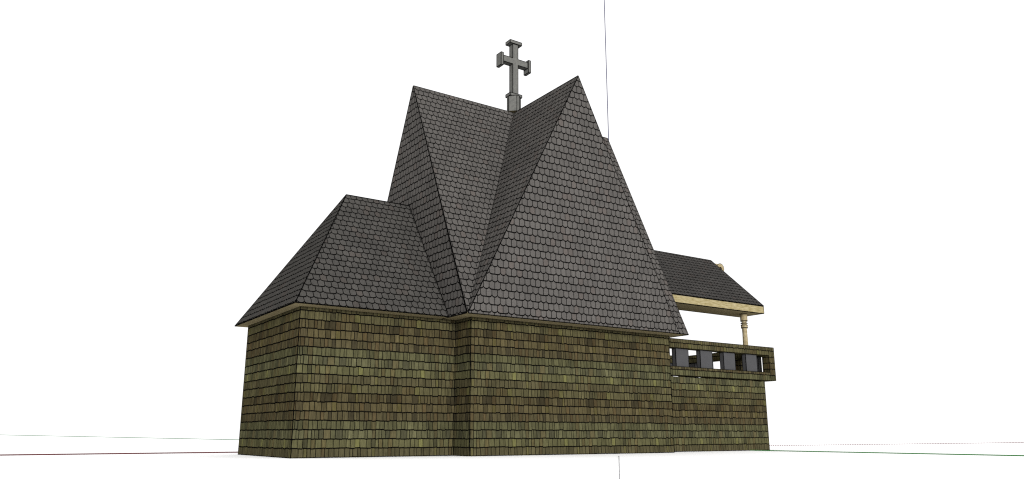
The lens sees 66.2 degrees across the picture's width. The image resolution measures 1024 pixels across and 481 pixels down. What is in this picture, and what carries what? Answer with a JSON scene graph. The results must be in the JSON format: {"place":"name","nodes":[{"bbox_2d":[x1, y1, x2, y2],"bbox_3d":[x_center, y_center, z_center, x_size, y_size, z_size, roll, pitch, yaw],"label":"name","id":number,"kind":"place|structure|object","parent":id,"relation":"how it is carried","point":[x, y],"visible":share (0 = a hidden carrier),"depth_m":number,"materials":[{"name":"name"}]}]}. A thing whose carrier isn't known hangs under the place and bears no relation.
{"place":"outdoors","nodes":[
{"label":"outdoors","id":0,"kind":"place"},
{"bbox_2d":[0,434,1023,480],"bbox_3d":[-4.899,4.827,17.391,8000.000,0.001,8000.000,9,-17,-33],"label":"ground","id":1,"kind":"structure","parent":0,"point":[788,465],"depth_m":14.39,"materials":[{"name":"white"}]},
{"bbox_2d":[0,452,237,455],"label":"guide line","id":2,"kind":"object","parent":1,"relation":"on","point":[113,453],"depth_m":21.05,"materials":[{"name":"red"}]},
{"bbox_2d":[17,435,238,439],"bbox_3d":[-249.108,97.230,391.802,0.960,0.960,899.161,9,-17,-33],"label":"dotted guide line","id":3,"kind":"object","parent":1,"relation":"on","point":[128,437],"visible":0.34,"depth_m":120.72,"materials":[{"name":"green"}]},
{"bbox_2d":[235,39,775,457],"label":"chapel","id":4,"kind":"structure","parent":1,"relation":"on","point":[484,280],"depth_m":21.11,"materials":[{"name":"brown wood"}]},
{"bbox_2d":[604,0,608,139],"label":"guide line","id":5,"kind":"object","parent":1,"relation":"on","point":[606,69],"visible":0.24,"depth_m":34.81,"materials":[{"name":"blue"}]},
{"bbox_2d":[750,450,1023,455],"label":"guide line","id":6,"kind":"object","parent":1,"relation":"on","point":[891,453],"visible":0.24,"depth_m":21.78,"materials":[{"name":"green"}]},
{"bbox_2d":[771,442,1022,445],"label":"dotted guide line","id":7,"kind":"object","parent":1,"relation":"on","point":[887,444],"visible":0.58,"depth_m":41.23,"materials":[{"name":"red"}]},
{"bbox_2d":[0,0,1023,433],"label":"sky","id":8,"kind":"structure","parent":0,"point":[856,167],"materials":[{"name":"white"}]}
]}

